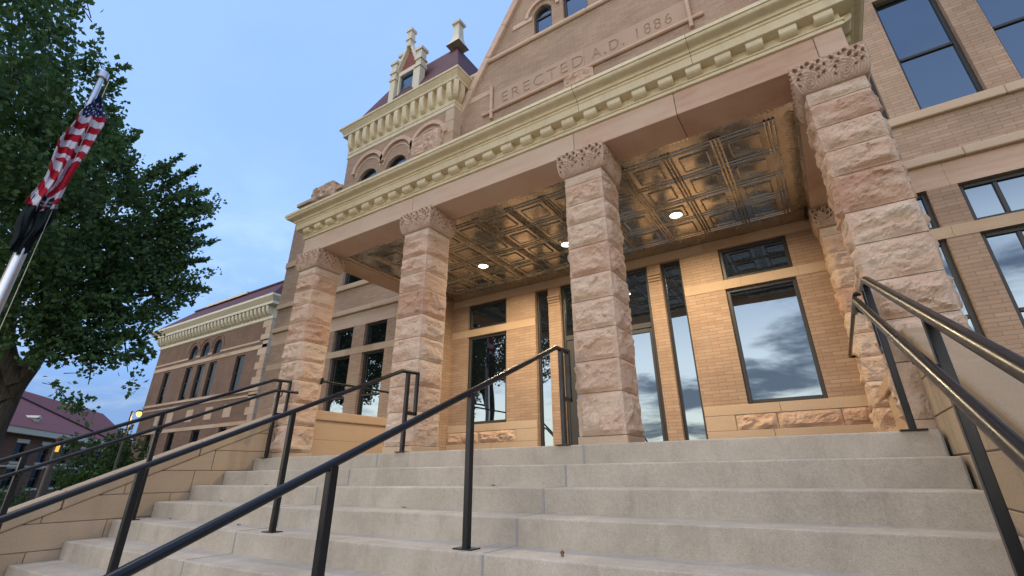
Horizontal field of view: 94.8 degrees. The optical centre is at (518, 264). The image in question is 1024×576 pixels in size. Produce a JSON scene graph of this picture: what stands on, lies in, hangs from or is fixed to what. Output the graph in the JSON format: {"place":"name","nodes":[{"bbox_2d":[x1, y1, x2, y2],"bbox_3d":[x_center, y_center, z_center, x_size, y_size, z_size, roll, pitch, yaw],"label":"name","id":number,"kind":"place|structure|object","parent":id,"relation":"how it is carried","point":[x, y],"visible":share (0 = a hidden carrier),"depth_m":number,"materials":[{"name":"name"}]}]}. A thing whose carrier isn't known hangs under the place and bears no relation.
{"place":"outdoors","nodes":[
{"label":"outdoors","id":0,"kind":"place"},
{"bbox_2d":[0,391,132,502],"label":"building","id":1,"kind":"structure","parent":0,"point":[37,421],"depth_m":37.64,"materials":[{"name":"brown brick"}]},
{"bbox_2d":[0,469,14,489],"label":"window","id":2,"kind":"structure","parent":1,"relation":"in","point":[5,482],"depth_m":33.34,"materials":[{"name":"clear glass"}]},
{"bbox_2d":[10,443,24,461],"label":"window","id":3,"kind":"structure","parent":1,"relation":"in","point":[19,447],"depth_m":34.09,"materials":[{"name":"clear glass"}]},
{"bbox_2d":[26,469,39,487],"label":"window","id":4,"kind":"structure","parent":1,"relation":"in","point":[34,474],"depth_m":36.44,"materials":[{"name":"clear glass"}]},
{"bbox_2d":[35,449,46,462],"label":"window","id":5,"kind":"structure","parent":1,"relation":"in","point":[41,455],"depth_m":37.07,"materials":[{"name":"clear glass"}]},
{"bbox_2d":[49,471,59,486],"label":"window","id":6,"kind":"structure","parent":1,"relation":"in","point":[53,482],"depth_m":39.32,"materials":[{"name":"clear glass"}]},
{"bbox_2d":[60,448,66,463],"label":"window","id":7,"kind":"structure","parent":1,"relation":"in","point":[64,450],"depth_m":40.29,"materials":[{"name":"clear glass"}]},
{"bbox_2d":[0,0,512,441],"label":"sky","id":8,"kind":"structure","parent":0,"point":[258,94],"materials":[{"name":"blue"}]},
{"label":"ground","id":9,"kind":"structure","parent":0,"visible":0},
{"bbox_2d":[0,484,33,508],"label":"hedge","id":10,"kind":"object","parent":9,"relation":"on","point":[14,499],"visible":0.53,"depth_m":26.80,"materials":[{"name":"green plant"}]},
{"bbox_2d":[0,69,109,328],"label":"flagpole","id":11,"kind":"object","parent":9,"relation":"on","point":[11,272],"visible":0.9,"depth_m":7.74,"materials":[{"name":"silver metal"}]},
{"bbox_2d":[8,194,57,253],"bbox_3d":[-8.213,-0.685,7.965,0.221,1.100,0.408,-15,-28,29],"label":"black flag","id":12,"kind":"object","parent":11,"relation":"attached to","point":[18,241],"visible":0.99,"depth_m":7.93,"materials":[{"name":"black fabric"}]},
{"bbox_2d":[25,95,105,210],"bbox_3d":[-8.209,-2.129,8.658,0.228,2.657,0.519,-15,-28,29],"label":"american flag","id":13,"kind":"object","parent":11,"relation":"attached to","point":[63,166],"visible":0.99,"depth_m":8.60,"materials":[{"name":"multicoloured fabric"}]},
{"bbox_2d":[46,424,149,494],"bbox_3d":[-23.692,11.911,27.529,4.696,4.795,5.297,-15,-28,29],"label":"hedge","id":14,"kind":"object","parent":9,"relation":"on","point":[64,479],"visible":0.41,"depth_m":26.85,"materials":[{"name":"green plant"}]},
{"bbox_2d":[0,0,227,446],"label":"shade tree","id":15,"kind":"object","parent":9,"relation":"on","point":[132,258],"visible":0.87,"depth_m":11.71,"materials":[{"name":"green plant"}]},
{"bbox_2d":[0,414,276,575],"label":"cheek wall","id":16,"kind":"structure","parent":9,"relation":"on","point":[43,534],"depth_m":5.47,"materials":[{"name":"stone"}]},
{"bbox_2d":[130,280,283,462],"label":"side wing","id":17,"kind":"structure","parent":9,"relation":"on","point":[217,348],"depth_m":32.84,"materials":[{"name":"brown brick"}]},
{"bbox_2d":[142,435,150,454],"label":"window","id":18,"kind":"structure","parent":17,"relation":"in","point":[148,437],"depth_m":34.61,"materials":[{"name":"black glass"}]},
{"bbox_2d":[158,373,169,403],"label":"window","id":19,"kind":"structure","parent":17,"relation":"in","point":[167,374],"depth_m":36.06,"materials":[{"name":"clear glass"}]},
{"bbox_2d":[165,432,174,451],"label":"window","id":20,"kind":"structure","parent":17,"relation":"in","point":[171,435],"depth_m":32.86,"materials":[{"name":"black glass"}]},
{"bbox_2d":[179,367,192,400],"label":"window","id":21,"kind":"structure","parent":17,"relation":"in","point":[189,370],"depth_m":34.42,"materials":[{"name":"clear glass"}]},
{"bbox_2d":[190,346,197,359],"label":"window","id":22,"kind":"structure","parent":17,"relation":"in","point":[194,353],"depth_m":35.29,"materials":[{"name":"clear glass"}]},
{"bbox_2d":[191,430,199,441],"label":"window","id":23,"kind":"structure","parent":17,"relation":"in","point":[196,432],"depth_m":31.33,"materials":[{"name":"black glass"}]},
{"bbox_2d":[191,365,204,398],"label":"window","id":24,"kind":"structure","parent":17,"relation":"in","point":[201,368],"depth_m":33.61,"materials":[{"name":"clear glass"}]},
{"bbox_2d":[201,342,209,356],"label":"window","id":25,"kind":"structure","parent":17,"relation":"in","point":[206,349],"depth_m":34.48,"materials":[{"name":"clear glass"}]},
{"bbox_2d":[203,362,216,396],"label":"window","id":26,"kind":"structure","parent":17,"relation":"in","point":[213,366],"depth_m":32.80,"materials":[{"name":"clear glass"}]},
{"bbox_2d":[214,339,221,353],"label":"window","id":27,"kind":"structure","parent":17,"relation":"in","point":[218,346],"depth_m":33.68,"materials":[{"name":"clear glass"}]},
{"bbox_2d":[231,355,244,390],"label":"window","id":28,"kind":"structure","parent":17,"relation":"in","point":[235,383],"depth_m":31.14,"materials":[{"name":"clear glass"}]},
{"bbox_2d":[5,429,1023,575],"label":"entrance steps","id":29,"kind":"structure","parent":9,"relation":"on","point":[903,503],"depth_m":3.23,"materials":[{"name":"concrete"}]},
{"bbox_2d":[0,379,298,528],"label":"handrail","id":30,"kind":"object","parent":29,"relation":"on","point":[18,472],"visible":0.84,"depth_m":5.55,"materials":[{"name":"black metal"}]},
{"bbox_2d":[0,369,419,573],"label":"handrail","id":31,"kind":"object","parent":29,"relation":"on","point":[138,471],"visible":0.98,"depth_m":3.71,"materials":[{"name":"black metal"}]},
{"bbox_2d":[103,346,573,575],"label":"handrail","id":32,"kind":"object","parent":29,"relation":"on","point":[330,468],"visible":0.98,"depth_m":2.34,"materials":[{"name":"black metal"}]},
{"bbox_2d":[851,276,1023,575],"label":"handrail","id":33,"kind":"object","parent":29,"relation":"on","point":[972,412],"visible":1,"depth_m":1.76,"materials":[{"name":"black metal"}]},
{"bbox_2d":[256,0,1023,457],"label":"courthouse","id":34,"kind":"structure","parent":9,"relation":"on","point":[804,166],"depth_m":7.05,"materials":[{"name":"stone"}]},
{"bbox_2d":[325,356,349,412],"bbox_3d":[-4.588,3.290,11.950,0.775,1.883,0.070,-15,-28,29],"label":"window","id":35,"kind":"structure","parent":34,"relation":"in","point":[339,370],"depth_m":12.11,"materials":[{"name":"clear glass"}]},
{"bbox_2d":[334,328,353,351],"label":"window","id":36,"kind":"structure","parent":34,"relation":"in","point":[343,338],"depth_m":12.56,"materials":[{"name":"black glass"}]},
{"bbox_2d":[344,273,362,284],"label":"window","id":37,"kind":"structure","parent":34,"relation":"in","point":[349,278],"depth_m":13.33,"materials":[{"name":"black glass"}]},
{"bbox_2d":[320,378,388,392],"bbox_3d":[-2.571,2.356,8.777,0.110,0.110,2.605,-15,-28,29],"label":"wall handrail","id":38,"kind":"object","parent":34,"relation":"attached to","point":[322,381],"depth_m":8.15,"materials":[{"name":"black metal"}]},
{"bbox_2d":[361,170,376,180],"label":"window","id":39,"kind":"structure","parent":34,"relation":"in","point":[371,173],"depth_m":14.67,"materials":[{"name":"clear glass"}]},
{"bbox_2d":[357,349,383,416],"bbox_3d":[-3.546,3.014,11.352,0.800,1.883,0.070,-15,-28,29],"label":"window","id":40,"kind":"structure","parent":34,"relation":"in","point":[368,401],"depth_m":11.44,"materials":[{"name":"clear glass"}]},
{"bbox_2d":[365,320,386,344],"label":"window","id":41,"kind":"structure","parent":34,"relation":"in","point":[376,332],"depth_m":11.96,"materials":[{"name":"black glass"}]},
{"bbox_2d":[389,156,405,167],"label":"window","id":42,"kind":"structure","parent":34,"relation":"in","point":[401,159],"depth_m":14.07,"materials":[{"name":"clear glass"}]},
{"bbox_2d":[477,263,488,268],"bbox_3d":[-0.699,0.021,9.211,0.224,0.034,0.224,-15,-28,29],"label":"ceiling light","id":43,"kind":"object","parent":34,"relation":"attached to","point":[482,266],"visible":1,"depth_m":9.20,"materials":[{"name":"beige glass"}]},
{"bbox_2d":[468,332,505,423],"bbox_3d":[-0.660,2.419,10.079,1.050,1.883,0.070,-15,-28,29],"label":"window","id":44,"kind":"structure","parent":34,"relation":"in","point":[487,353],"depth_m":10.10,"materials":[{"name":"grey glass"}]},
{"bbox_2d":[470,299,505,329],"bbox_3d":[-0.674,1.142,10.645,1.050,0.583,0.070,-15,-28,29],"label":"window","id":45,"kind":"structure","parent":34,"relation":"in","point":[492,313],"depth_m":10.66,"materials":[{"name":"black glass"}]},
{"bbox_2d":[535,6,551,33],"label":"window","id":46,"kind":"structure","parent":34,"relation":"in","point":[543,20],"depth_m":13.25,"materials":[{"name":"clear glass"}]},
{"bbox_2d":[560,241,567,247],"bbox_3d":[0.850,-0.369,8.369,0.224,0.034,0.224,-15,-28,29],"label":"ceiling light","id":47,"kind":"object","parent":34,"relation":"attached to","point":[564,244],"visible":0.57,"depth_m":8.36,"materials":[{"name":"beige glass"}]},
{"bbox_2d":[567,340,579,444],"bbox_3d":[1.335,2.411,8.728,0.857,2.145,0.056,-15,-28,29],"label":"glass door","id":48,"kind":"structure","parent":34,"relation":"in","point":[570,344],"depth_m":8.83,"materials":[{"name":"clear glass"}]},
{"bbox_2d":[564,0,587,17],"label":"window","id":49,"kind":"structure","parent":34,"relation":"in","point":[571,7],"depth_m":12.74,"materials":[{"name":"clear glass"}]},
{"bbox_2d":[632,328,665,441],"bbox_3d":[2.064,2.217,8.310,0.857,2.145,0.056,-15,-28,29],"label":"glass door","id":50,"kind":"structure","parent":34,"relation":"in","point":[652,418],"depth_m":8.21,"materials":[{"name":"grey glass"}]},
{"bbox_2d":[669,211,682,218],"bbox_3d":[2.486,-0.792,7.454,0.224,0.034,0.224,-15,-28,29],"label":"ceiling light","id":51,"kind":"object","parent":34,"relation":"attached to","point":[675,214],"visible":1,"depth_m":7.43,"materials":[{"name":"beige"}]},
{"bbox_2d":[718,236,792,279],"bbox_3d":[3.985,-0.092,7.973,1.058,0.583,0.070,-15,-28,29],"label":"window","id":52,"kind":"structure","parent":34,"relation":"in","point":[772,254],"depth_m":7.96,"materials":[{"name":"black glass"}]},
{"bbox_2d":[726,277,827,403],"bbox_3d":[3.999,1.185,7.407,1.058,1.883,0.070,-15,-28,29],"label":"window","id":53,"kind":"structure","parent":34,"relation":"in","point":[779,361],"depth_m":7.38,"materials":[{"name":"grey glass"}]},
{"bbox_2d":[848,291,860,357],"bbox_3d":[3.817,0.759,5.326,0.130,0.100,3.090,-15,-28,29],"label":"wall handrail","id":54,"kind":"object","parent":34,"relation":"attached to","point":[852,321],"depth_m":5.22,"materials":[{"name":"black metal"}]},
{"bbox_2d":[869,76,887,119],"bbox_3d":[5.393,-3.131,7.904,0.750,2.350,0.070,-15,-28,29],"label":"window","id":55,"kind":"structure","parent":34,"relation":"in","point":[883,112],"depth_m":7.46,"materials":[{"name":"black glass"}]},
{"bbox_2d":[917,194,938,229],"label":"window","id":56,"kind":"structure","parent":34,"relation":"in","point":[923,201],"depth_m":6.58,"materials":[{"name":"brown metal"}]},
{"bbox_2d":[873,0,983,109],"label":"window","id":57,"kind":"structure","parent":34,"relation":"in","point":[935,67],"depth_m":7.31,"materials":[{"name":"blue glass"}]},
{"bbox_2d":[937,241,984,336],"bbox_3d":[5.452,0.631,6.192,0.785,1.883,0.070,-15,-28,29],"label":"window","id":58,"kind":"structure","parent":34,"relation":"in","point":[967,308],"depth_m":6.10,"materials":[{"name":"black glass"}]},
{"bbox_2d":[959,170,1023,220],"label":"window","id":59,"kind":"structure","parent":34,"relation":"in","point":[1004,194],"depth_m":6.25,"materials":[{"name":"glass"}]},
{"bbox_2d":[976,0,1023,78],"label":"window","id":60,"kind":"structure","parent":34,"relation":"in","point":[1006,17],"depth_m":6.85,"materials":[{"name":"glass"}]},
{"bbox_2d":[981,225,1023,327],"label":"window","id":61,"kind":"structure","parent":34,"relation":"in","point":[1005,247],"depth_m":5.96,"materials":[{"name":"glass"}]},
{"bbox_2d":[901,326,1023,537],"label":"cheek wall","id":62,"kind":"structure","parent":9,"relation":"on","point":[997,392],"depth_m":2.30,"materials":[{"name":"stone"}]},
{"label":"road","id":63,"kind":"structure","parent":0,"visible":0},
{"bbox_2d":[35,436,64,498],"bbox_3d":[-17.557,7.994,17.434,0.240,3.120,0.240,-15,-28,29],"label":"lamp post","id":64,"kind":"object","parent":63,"relation":"on","point":[45,479],"visible":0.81,"depth_m":17.51,"materials":[{"name":"grey metal"}]},
{"bbox_2d":[113,410,142,470],"bbox_3d":[-17.225,8.579,20.390,0.247,4.440,0.436,-35,-41,52],"label":"street lamp","id":65,"kind":"object","parent":63,"relation":"on","point":[138,413],"visible":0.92,"depth_m":20.70,"materials":[{"name":"grey metal"}]}
]}

